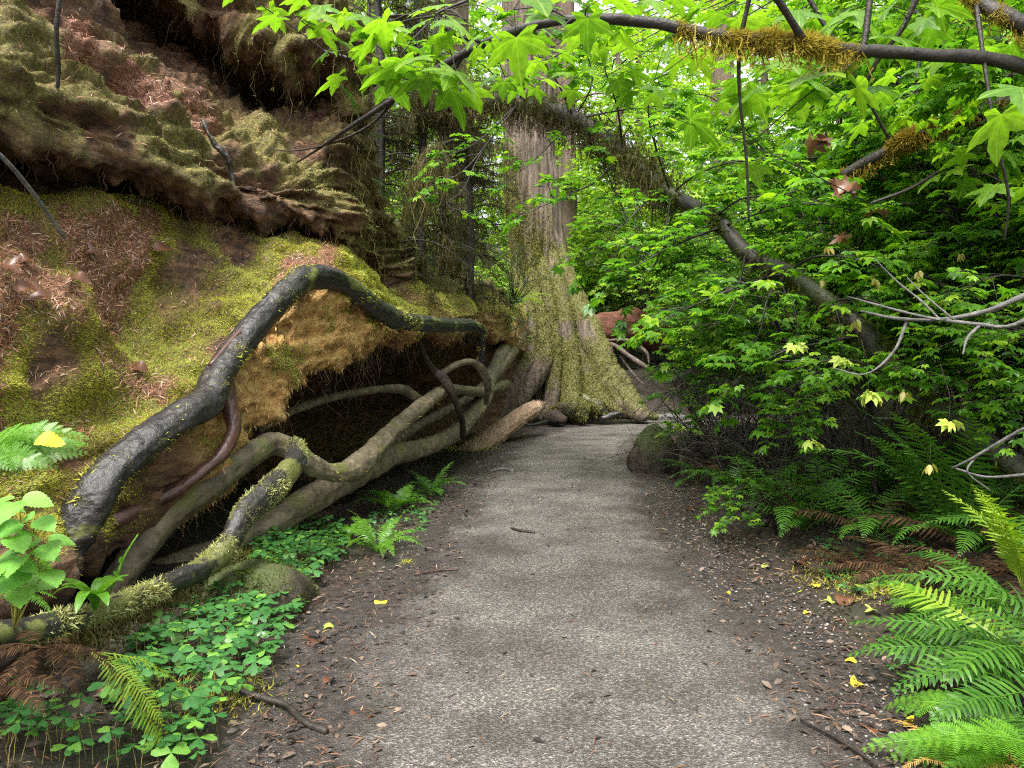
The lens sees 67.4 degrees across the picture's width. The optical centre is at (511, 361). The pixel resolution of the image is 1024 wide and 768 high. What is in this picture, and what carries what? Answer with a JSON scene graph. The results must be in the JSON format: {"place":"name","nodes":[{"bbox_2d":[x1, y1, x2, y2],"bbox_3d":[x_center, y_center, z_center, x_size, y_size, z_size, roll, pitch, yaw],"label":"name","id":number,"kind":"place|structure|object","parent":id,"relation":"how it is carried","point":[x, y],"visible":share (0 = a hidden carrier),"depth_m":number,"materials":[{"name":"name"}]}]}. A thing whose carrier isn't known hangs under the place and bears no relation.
{"place":"outdoors","nodes":[
{"label":"outdoors","id":0,"kind":"place"},
{"bbox_2d":[0,247,1023,767],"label":"ground","id":1,"kind":"structure","parent":0,"point":[208,529],"depth_m":5.42,"materials":[{"name":"soil"}]},
{"bbox_2d":[0,630,117,707],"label":"fern","id":2,"kind":"object","parent":1,"relation":"on","point":[68,646],"visible":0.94,"depth_m":2.71,"materials":[{"name":"plant"}]},
{"bbox_2d":[0,674,124,767],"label":"wood sorrel","id":3,"kind":"object","parent":1,"relation":"on","point":[75,742],"visible":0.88,"depth_m":2.75,"materials":[{"name":"green plant"}]},
{"bbox_2d":[91,652,189,756],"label":"fern","id":4,"kind":"object","parent":1,"relation":"on","point":[140,691],"visible":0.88,"depth_m":2.81,"materials":[{"name":"plant"}]},
{"bbox_2d":[0,436,308,678],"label":"exposed root","id":5,"kind":"object","parent":1,"relation":"on","point":[86,624],"visible":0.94,"depth_m":3.88,"materials":[{"name":"green plant"}]},
{"bbox_2d":[0,664,70,716],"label":"fern","id":6,"kind":"object","parent":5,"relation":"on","point":[44,679],"visible":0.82,"depth_m":2.56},
{"bbox_2d":[52,574,127,612],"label":"strap leaved plant","id":7,"kind":"object","parent":5,"relation":"on","point":[96,593],"visible":0.98,"depth_m":3.33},
{"bbox_2d":[87,514,348,767],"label":"wood sorrel","id":8,"kind":"object","parent":1,"relation":"on","point":[232,641],"visible":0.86,"depth_m":3.62,"materials":[{"name":"green plant"}]},
{"bbox_2d":[185,556,319,615],"bbox_3d":[-1.598,1.469,4.693,0.821,0.499,0.677,0,0,0],"label":"rock","id":9,"kind":"object","parent":1,"relation":"on","point":[268,577],"visible":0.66,"depth_m":4.55,"materials":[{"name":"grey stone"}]},
{"bbox_2d":[0,0,528,701],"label":"fallen log","id":10,"kind":"object","parent":1,"relation":"on","point":[112,154],"visible":0.69,"depth_m":6.01,"materials":[{"name":"plant"}]},
{"bbox_2d":[0,153,65,238],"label":"stick","id":11,"kind":"object","parent":10,"relation":"on","point":[10,165],"visible":1,"depth_m":3.75,"materials":[{"name":"wood"}]},
{"bbox_2d":[0,491,74,630],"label":"berry plant","id":12,"kind":"object","parent":10,"relation":"on","point":[15,574],"visible":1,"depth_m":2.46,"materials":[{"name":"green plant"}]},
{"bbox_2d":[0,420,88,476],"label":"fern","id":13,"kind":"object","parent":10,"relation":"on","point":[18,452],"visible":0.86,"depth_m":3.12,"materials":[{"name":"plant"}]},
{"bbox_2d":[34,430,65,446],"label":"fallen leaf","id":14,"kind":"object","parent":13,"relation":"on","point":[50,438],"visible":1,"depth_m":3.01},
{"bbox_2d":[54,0,61,90],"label":"stick","id":15,"kind":"object","parent":10,"relation":"on","point":[56,38],"visible":0.98,"depth_m":4.78,"materials":[{"name":"wood"}]},
{"bbox_2d":[112,379,241,532],"bbox_3d":[-2.183,0.609,4.841,0.328,1.040,1.101,0,0,36],"label":"exposed root","id":16,"kind":"object","parent":10,"relation":"attached to","point":[124,515],"visible":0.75,"depth_m":4.93,"materials":[{"name":"red plant"}]},
{"bbox_2d":[201,118,234,183],"bbox_3d":[-2.461,-1.736,6.439,0.277,0.581,0.089,0,0,-23],"label":"stick","id":17,"kind":"object","parent":10,"relation":"on","point":[222,152],"visible":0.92,"depth_m":6.41,"materials":[{"name":"wood"}]},
{"bbox_2d":[60,264,485,556],"bbox_3d":[-1.347,0.195,7.098,0.450,2.018,6.580,0,0,19],"label":"exposed root","id":18,"kind":"object","parent":10,"relation":"on","point":[88,503],"visible":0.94,"depth_m":5.04,"materials":[{"name":"grey plant"}]},
{"bbox_2d":[441,358,491,404],"bbox_3d":[-0.523,0.295,10.260,0.399,0.659,1.134,0,0,34],"label":"exposed root","id":19,"kind":"object","parent":18,"relation":"attached to","point":[480,368],"visible":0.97,"depth_m":10.13,"materials":[{"name":"brown plant"}]},
{"bbox_2d":[256,384,421,432],"bbox_3d":[-1.699,0.461,8.304,0.175,0.390,2.908,0,0,27],"label":"exposed root","id":20,"kind":"object","parent":10,"relation":"on","point":[410,393],"visible":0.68,"depth_m":8.20,"materials":[{"name":"brown plant"}]},
{"bbox_2d":[353,0,499,309],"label":"hemlock tree","id":21,"kind":"object","parent":10,"relation":"on","point":[410,124],"visible":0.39,"depth_m":10.40,"materials":[{"name":"green plant"}]},
{"bbox_2d":[386,138,463,255],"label":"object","id":22,"kind":"object","parent":21,"relation":"attached to","point":[415,186],"visible":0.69,"depth_m":9.06,"materials":[{"name":"plant"}]},
{"bbox_2d":[367,0,492,296],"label":"hemlock tree","id":23,"kind":"object","parent":10,"relation":"on","point":[379,143],"visible":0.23,"depth_m":10.35,"materials":[{"name":"green plant"}]},
{"bbox_2d":[417,339,465,439],"bbox_3d":[-0.804,0.390,9.708,0.280,1.304,1.062,0,0,29],"label":"exposed root","id":24,"kind":"object","parent":10,"relation":"attached to","point":[442,378],"visible":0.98,"depth_m":9.57,"materials":[{"name":"brown wood"}]},
{"bbox_2d":[395,325,528,441],"bbox_3d":[-0.518,-0.100,13.604,0.586,3.038,12.351,0,0,11],"label":"exposed root","id":25,"kind":"object","parent":10,"relation":"attached to","point":[419,425],"visible":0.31,"depth_m":11.04,"materials":[{"name":"brown plant"}]},
{"bbox_2d":[374,0,558,356],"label":"hemlock tree","id":26,"kind":"object","parent":10,"relation":"on","point":[454,46],"visible":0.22,"depth_m":14.91,"materials":[{"name":"green plant"}]},
{"bbox_2d":[416,77,533,343],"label":"hemlock tree","id":27,"kind":"object","parent":10,"relation":"on","point":[482,180],"visible":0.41,"depth_m":12.20,"materials":[{"name":"green plant"}]},
{"bbox_2d":[478,235,545,313],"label":"huckleberry shrub","id":28,"kind":"object","parent":10,"relation":"on","point":[516,301],"visible":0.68,"depth_m":16.45,"materials":[{"name":"green plant"}]},
{"bbox_2d":[95,379,509,595],"bbox_3d":[-1.015,0.899,9.706,0.791,1.206,10.802,0,0,12],"label":"exposed root","id":29,"kind":"object","parent":1,"relation":"on","point":[147,545],"visible":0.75,"depth_m":5.59,"materials":[{"name":"brown plant"}]},
{"bbox_2d":[150,305,528,563],"bbox_3d":[-0.725,-0.205,12.422,0.935,3.519,14.724,0,0,11],"label":"exposed root","id":30,"kind":"object","parent":1,"relation":"on","point":[292,510],"visible":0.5,"depth_m":6.84,"materials":[{"name":"brown plant"}]},
{"bbox_2d":[326,510,426,556],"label":"fern","id":31,"kind":"object","parent":1,"relation":"on","point":[382,540],"visible":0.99,"depth_m":6.04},
{"bbox_2d":[351,485,432,511],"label":"fern","id":32,"kind":"object","parent":1,"relation":"on","point":[402,500],"visible":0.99,"depth_m":7.61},
{"bbox_2d":[349,488,443,550],"bbox_3d":[-1.057,1.445,7.365,0.670,0.133,2.660,0,0,0],"label":"wood sorrel","id":33,"kind":"object","parent":1,"relation":"on","point":[419,512],"visible":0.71,"depth_m":7.16,"materials":[{"name":"green plant"}]},
{"bbox_2d":[352,0,502,276],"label":"maple tree","id":34,"kind":"object","parent":1,"relation":"on","point":[372,16],"visible":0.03,"depth_m":27.78,"materials":[{"name":"green plant"}]},
{"bbox_2d":[394,463,466,498],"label":"fern","id":35,"kind":"object","parent":1,"relation":"on","point":[426,486],"visible":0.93,"depth_m":8.42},
{"bbox_2d":[385,0,509,285],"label":"maple tree","id":36,"kind":"object","parent":1,"relation":"on","point":[490,74],"visible":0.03,"depth_m":32.36,"materials":[{"name":"green plant"}]},
{"bbox_2d":[444,0,475,238],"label":"conifer tree","id":37,"kind":"object","parent":1,"relation":"on","point":[464,13],"visible":0.01,"depth_m":29.63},
{"bbox_2d":[455,400,545,450],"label":"wood slab","id":38,"kind":"structure","parent":1,"relation":"on","point":[502,430],"depth_m":14.01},
{"bbox_2d":[0,427,1023,767],"bbox_3d":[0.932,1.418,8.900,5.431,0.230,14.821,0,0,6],"label":"bark chip litter","id":39,"kind":"object","parent":1,"relation":"on","point":[400,709],"visible":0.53,"depth_m":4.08,"materials":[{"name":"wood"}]},
{"bbox_2d":[473,140,611,287],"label":"vine maple","id":40,"kind":"object","parent":1,"relation":"on","point":[584,211],"visible":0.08,"depth_m":32.30,"materials":[{"name":"green plant"}]},
{"bbox_2d":[153,445,955,724],"bbox_3d":[-0.797,1.433,8.655,4.994,0.248,10.535,0,0,-18],"label":"ground moss","id":41,"kind":"object","parent":1,"relation":"on","point":[269,687],"visible":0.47,"depth_m":4.73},
{"bbox_2d":[475,201,644,312],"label":"vine maple","id":42,"kind":"object","parent":1,"relation":"on","point":[582,244],"visible":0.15,"depth_m":26.32,"materials":[{"name":"green plant"}]},
{"bbox_2d":[500,0,659,425],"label":"conifer tree","id":43,"kind":"object","parent":1,"relation":"on","point":[568,367],"visible":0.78,"depth_m":18.63,"materials":[{"name":"brown plant"}]},
{"bbox_2d":[551,1,633,265],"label":"conifer tree","id":44,"kind":"object","parent":1,"relation":"on","point":[568,209],"visible":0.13,"depth_m":26.74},
{"bbox_2d":[577,223,651,313],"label":"vine maple","id":45,"kind":"object","parent":1,"relation":"on","point":[614,297],"visible":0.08,"depth_m":28.80,"materials":[{"name":"green plant"}]},
{"bbox_2d":[222,0,1023,221],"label":"maple bough","id":46,"kind":"object","parent":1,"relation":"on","point":[518,45],"visible":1,"depth_m":4.03,"materials":[{"name":"green plant"}]},
{"bbox_2d":[556,14,689,309],"bbox_3d":[4.311,-7.505,32.650,8.389,14.162,8.808,0,0,13],"label":"maple tree","id":47,"kind":"object","parent":1,"relation":"on","point":[638,52],"visible":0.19,"depth_m":32.58,"materials":[{"name":"green plant"}]},
{"bbox_2d":[584,240,681,361],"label":"vine maple","id":48,"kind":"object","parent":1,"relation":"on","point":[610,301],"visible":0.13,"depth_m":27.45,"materials":[{"name":"green plant"}]},
{"bbox_2d":[575,3,710,306],"bbox_3d":[6.896,-9.834,39.752,10.330,16.610,9.838,0,0,17],"label":"maple tree","id":49,"kind":"object","parent":1,"relation":"on","point":[666,77],"visible":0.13,"depth_m":39.74,"materials":[{"name":"green plant"}]},
{"bbox_2d":[555,97,735,366],"bbox_3d":[4.403,-3.794,25.804,6.757,8.044,7.821,0,0,37],"label":"vine maple","id":50,"kind":"object","parent":1,"relation":"on","point":[647,295],"visible":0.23,"depth_m":24.88,"materials":[{"name":"green plant"}]},
{"bbox_2d":[361,0,932,276],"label":"distant foliage","id":51,"kind":"object","parent":1,"relation":"on","point":[652,67],"visible":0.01,"depth_m":59.60,"materials":[{"name":"plant"}]},
{"bbox_2d":[626,423,679,474],"bbox_3d":[1.917,1.281,10.402,0.707,0.890,0.594,0,0,0],"label":"boulder","id":52,"kind":"object","parent":1,"relation":"on","point":[637,462],"visible":0.75,"depth_m":10.19,"materials":[{"name":"brown stone"}]},
{"bbox_2d":[596,302,818,351],"bbox_3d":[7.964,-1.202,26.291,12.227,1.909,2.123,0,0,-13],"label":"fallen log","id":53,"kind":"object","parent":1,"relation":"on","point":[608,320],"visible":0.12,"depth_m":24.39,"materials":[{"name":"red wood"}]},
{"bbox_2d":[617,122,801,304],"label":"vine maple","id":54,"kind":"object","parent":1,"relation":"on","point":[663,216],"visible":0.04,"depth_m":28.56,"materials":[{"name":"green plant"}]},
{"bbox_2d":[397,1,1023,492],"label":"maple tree","id":55,"kind":"object","parent":1,"relation":"on","point":[615,151],"visible":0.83,"depth_m":7.11,"materials":[{"name":"green plant"}]},
{"bbox_2d":[805,131,833,157],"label":"withered leaf","id":56,"kind":"object","parent":55,"relation":"attached to","point":[819,142],"visible":1,"depth_m":6.22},
{"bbox_2d":[587,358,839,463],"bbox_3d":[2.823,0.739,11.126,2.832,1.701,3.237,0,0,-26],"label":"shrub","id":57,"kind":"object","parent":1,"relation":"on","point":[698,437],"visible":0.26,"depth_m":11.01,"materials":[{"name":"plant"}]},
{"bbox_2d":[639,364,800,476],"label":"vine maple","id":58,"kind":"object","parent":1,"relation":"on","point":[670,378],"visible":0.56,"depth_m":9.32,"materials":[{"name":"green plant"}]},
{"bbox_2d":[710,0,734,216],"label":"conifer tree","id":59,"kind":"object","parent":1,"relation":"on","point":[718,74],"visible":0.02,"depth_m":33.60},
{"bbox_2d":[665,448,803,491],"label":"fern","id":60,"kind":"object","parent":1,"relation":"on","point":[724,476],"visible":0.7,"depth_m":8.65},
{"bbox_2d":[693,478,777,536],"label":"vine maple","id":61,"kind":"object","parent":1,"relation":"on","point":[712,497],"visible":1,"depth_m":6.25,"materials":[{"name":"green plant"}]},
{"bbox_2d":[641,211,829,406],"bbox_3d":[7.056,-1.609,22.022,6.632,5.834,6.974,0,0,25],"label":"vine maple","id":62,"kind":"object","parent":1,"relation":"on","point":[658,278],"visible":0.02,"depth_m":21.77,"materials":[{"name":"green plant"}]},
{"bbox_2d":[584,343,889,504],"bbox_3d":[2.606,0.742,8.833,3.435,1.943,2.782,0,0,0],"label":"shrub","id":63,"kind":"object","parent":1,"relation":"on","point":[723,447],"visible":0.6,"depth_m":8.77,"materials":[{"name":"plant"}]},
{"bbox_2d":[674,0,847,257],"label":"maple tree","id":64,"kind":"object","parent":1,"relation":"on","point":[711,86],"visible":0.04,"depth_m":26.97,"materials":[{"name":"green plant"}]},
{"bbox_2d":[631,184,894,400],"bbox_3d":[4.426,-0.790,13.329,4.375,3.843,4.590,0,0,-7],"label":"vine maple","id":65,"kind":"object","parent":1,"relation":"on","point":[674,278],"visible":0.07,"depth_m":13.62,"materials":[{"name":"green plant"}]},
{"bbox_2d":[641,250,896,444],"bbox_3d":[3.707,-0.171,11.222,3.786,3.000,4.023,0,0,2],"label":"vine maple","id":66,"kind":"object","parent":1,"relation":"on","point":[680,364],"visible":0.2,"depth_m":11.00,"materials":[{"name":"green plant"}]},
{"bbox_2d":[695,455,844,505],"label":"fern","id":67,"kind":"object","parent":1,"relation":"on","point":[770,489],"visible":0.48,"depth_m":7.79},
{"bbox_2d":[526,0,1023,240],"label":"maple bough","id":68,"kind":"object","parent":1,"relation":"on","point":[797,91],"visible":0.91,"depth_m":4.71,"materials":[{"name":"green plant"}]},
{"bbox_2d":[633,0,984,443],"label":"vine maple","id":69,"kind":"object","parent":1,"relation":"on","point":[701,155],"visible":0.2,"depth_m":9.71,"materials":[{"name":"green plant"}]},
{"bbox_2d":[705,469,916,536],"bbox_3d":[2.516,1.186,6.373,1.406,0.527,1.472,0,0,-22],"label":"fern","id":70,"kind":"object","parent":1,"relation":"on","point":[791,507],"visible":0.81,"depth_m":6.46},
{"bbox_2d":[749,370,879,509],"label":"vine maple","id":71,"kind":"object","parent":1,"relation":"on","point":[799,428],"visible":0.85,"depth_m":6.23,"materials":[{"name":"green plant"}]},
{"bbox_2d":[616,120,1020,467],"bbox_3d":[3.466,-0.446,8.676,3.977,3.494,4.173,0,0,-30],"label":"vine maple","id":72,"kind":"object","parent":1,"relation":"on","point":[690,254],"visible":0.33,"depth_m":8.76,"materials":[{"name":"green plant"}]},
{"bbox_2d":[629,343,1023,504],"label":"shrub","id":73,"kind":"object","parent":1,"relation":"on","point":[851,442],"visible":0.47,"depth_m":7.39,"materials":[{"name":"plant"}]},
{"bbox_2d":[750,447,921,515],"bbox_3d":[2.931,1.126,7.044,1.658,0.579,1.472,0,0,0],"label":"fern","id":74,"kind":"object","parent":1,"relation":"on","point":[865,481],"visible":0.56,"depth_m":7.02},
{"bbox_2d":[668,61,1023,210],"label":"maple bough","id":75,"kind":"object","parent":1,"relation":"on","point":[907,140],"visible":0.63,"depth_m":5.71,"materials":[{"name":"green plant"}]},
{"bbox_2d":[828,174,861,198],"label":"withered leaf","id":76,"kind":"object","parent":75,"relation":"hanging from","point":[846,185],"visible":0.94,"depth_m":5.86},
{"bbox_2d":[672,0,1023,440],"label":"maple tree","id":77,"kind":"object","parent":1,"relation":"on","point":[841,33],"visible":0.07,"depth_m":9.18,"materials":[{"name":"green plant"}]},
{"bbox_2d":[674,0,1023,423],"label":"maple tree","id":78,"kind":"object","parent":1,"relation":"on","point":[756,76],"visible":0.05,"depth_m":13.47,"materials":[{"name":"green plant"}]},
{"bbox_2d":[788,542,915,584],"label":"fern","id":79,"kind":"object","parent":1,"relation":"on","point":[835,559],"visible":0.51,"depth_m":5.45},
{"bbox_2d":[722,66,992,426],"bbox_3d":[5.525,-1.569,11.949,4.220,5.195,4.770,0,0,2],"label":"vine maple","id":80,"kind":"object","parent":1,"relation":"on","point":[871,402],"visible":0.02,"depth_m":11.95,"materials":[{"name":"green plant"}]},
{"bbox_2d":[774,478,972,539],"bbox_3d":[2.777,1.182,5.851,1.365,0.422,1.389,0,0,0],"label":"fern","id":81,"kind":"object","parent":1,"relation":"on","point":[866,526],"visible":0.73,"depth_m":5.97,"materials":[{"name":"plant"}]},
{"bbox_2d":[816,519,937,600],"bbox_3d":[2.598,1.393,5.481,0.782,0.290,2.010,0,0,20],"label":"wood sorrel","id":82,"kind":"object","parent":1,"relation":"on","point":[858,556],"visible":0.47,"depth_m":5.45,"materials":[{"name":"plant"}]},
{"bbox_2d":[763,0,1023,335],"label":"vine maple","id":83,"kind":"object","parent":1,"relation":"on","point":[907,198],"visible":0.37,"depth_m":6.79,"materials":[{"name":"green plant"}]},
{"bbox_2d":[791,444,1001,498],"bbox_3d":[3.478,1.059,7.269,1.730,0.428,1.726,0,0,-12],"label":"fern","id":84,"kind":"object","parent":1,"relation":"on","point":[889,479],"visible":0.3,"depth_m":7.13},
{"bbox_2d":[798,407,998,547],"bbox_3d":[2.838,0.815,5.550,0.786,1.050,1.290,0,0,-28],"label":"fern","id":85,"kind":"object","parent":1,"relation":"on","point":[943,503],"visible":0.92,"depth_m":5.41,"materials":[{"name":"plant"}]},
{"bbox_2d":[776,8,1023,394],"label":"vine maple","id":86,"kind":"object","parent":1,"relation":"on","point":[816,191],"visible":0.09,"depth_m":7.95,"materials":[{"name":"green plant"}]},
{"bbox_2d":[784,119,1023,455],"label":"vine maple","id":87,"kind":"object","parent":1,"relation":"on","point":[1015,240],"visible":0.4,"depth_m":6.61,"materials":[{"name":"green plant"}]},
{"bbox_2d":[818,536,998,587],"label":"fern","id":88,"kind":"object","parent":1,"relation":"on","point":[887,569],"visible":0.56,"depth_m":5.05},
{"bbox_2d":[839,483,1007,519],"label":"fern","id":89,"kind":"object","parent":1,"relation":"on","point":[913,507],"visible":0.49,"depth_m":6.25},
{"bbox_2d":[877,580,970,615],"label":"fern","id":90,"kind":"object","parent":1,"relation":"on","point":[895,600],"visible":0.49,"depth_m":4.36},
{"bbox_2d":[838,319,1023,488],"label":"shrub","id":91,"kind":"object","parent":1,"relation":"on","point":[999,429],"visible":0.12,"depth_m":6.93,"materials":[{"name":"plant"}]},
{"bbox_2d":[841,266,1023,457],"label":"vine maple","id":92,"kind":"object","parent":1,"relation":"on","point":[991,411],"visible":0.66,"depth_m":5.39,"materials":[{"name":"green plant"}]},
{"bbox_2d":[833,259,1023,374],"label":"dead branch","id":93,"kind":"object","parent":92,"relation":"attached to","point":[994,308],"visible":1,"depth_m":4.68,"materials":[{"name":"wood"}]},
{"bbox_2d":[842,482,1023,555],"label":"fern","id":94,"kind":"object","parent":1,"relation":"on","point":[932,526],"visible":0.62,"depth_m":5.31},
{"bbox_2d":[849,565,1023,726],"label":"fern","id":95,"kind":"object","parent":1,"relation":"on","point":[993,653],"visible":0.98,"depth_m":3.33,"materials":[{"name":"plant"}]},
{"bbox_2d":[856,257,1023,506],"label":"vine maple","id":96,"kind":"object","parent":1,"relation":"on","point":[1018,262],"visible":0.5,"depth_m":5.68,"materials":[{"name":"green plant"}]},
{"bbox_2d":[861,689,1023,767],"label":"fern","id":97,"kind":"object","parent":1,"relation":"on","point":[958,734],"visible":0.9,"depth_m":2.78,"materials":[{"name":"plant"}]},
{"bbox_2d":[867,549,1023,641],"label":"fern","id":98,"kind":"object","parent":1,"relation":"on","point":[964,566],"visible":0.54,"depth_m":4.23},
{"bbox_2d":[868,0,1023,364],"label":"vine maple","id":99,"kind":"object","parent":1,"relation":"on","point":[969,85],"visible":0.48,"depth_m":5.59,"materials":[{"name":"green plant"}]},
{"bbox_2d":[886,545,1023,598],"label":"fern","id":100,"kind":"object","parent":1,"relation":"on","point":[991,572],"visible":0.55,"depth_m":4.77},
{"bbox_2d":[886,718,1023,767],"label":"fern","id":101,"kind":"object","parent":1,"relation":"on","point":[991,766],"visible":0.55,"depth_m":2.75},
{"bbox_2d":[888,658,1023,767],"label":"fern","id":102,"kind":"object","parent":1,"relation":"on","point":[972,705],"visible":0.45,"depth_m":2.85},
{"bbox_2d":[891,442,1023,520],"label":"fern","id":103,"kind":"object","parent":1,"relation":"on","point":[996,490],"visible":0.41,"depth_m":6.07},
{"bbox_2d":[898,504,1023,562],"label":"fern","id":104,"kind":"object","parent":1,"relation":"on","point":[957,517],"visible":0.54,"depth_m":5.13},
{"bbox_2d":[943,484,1023,594],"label":"fern","id":105,"kind":"object","parent":1,"relation":"on","point":[1015,562],"visible":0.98,"depth_m":4.36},
{"bbox_2d":[951,427,1023,490],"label":"dead branch","id":106,"kind":"object","parent":1,"relation":"on","point":[997,443],"visible":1,"depth_m":3.90,"materials":[{"name":"wood"}]},
{"bbox_2d":[213,414,948,767],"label":"path","id":107,"kind":"structure","parent":0,"point":[521,610],"depth_m":3.91,"materials":[{"name":"gravel"}]},
{"bbox_2d":[237,688,328,734],"bbox_3d":[-0.949,1.450,3.216,0.575,0.058,0.086,0,0,35],"label":"stick","id":108,"kind":"object","parent":107,"relation":"on","point":[299,717],"visible":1,"depth_m":3.23,"materials":[{"name":"wood"}]},
{"bbox_2d":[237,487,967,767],"bbox_3d":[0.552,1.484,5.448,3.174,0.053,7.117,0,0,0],"label":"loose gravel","id":109,"kind":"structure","parent":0,"point":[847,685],"depth_m":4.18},
{"bbox_2d":[361,0,899,242],"label":"sky","id":110,"kind":"structure","parent":0,"point":[576,6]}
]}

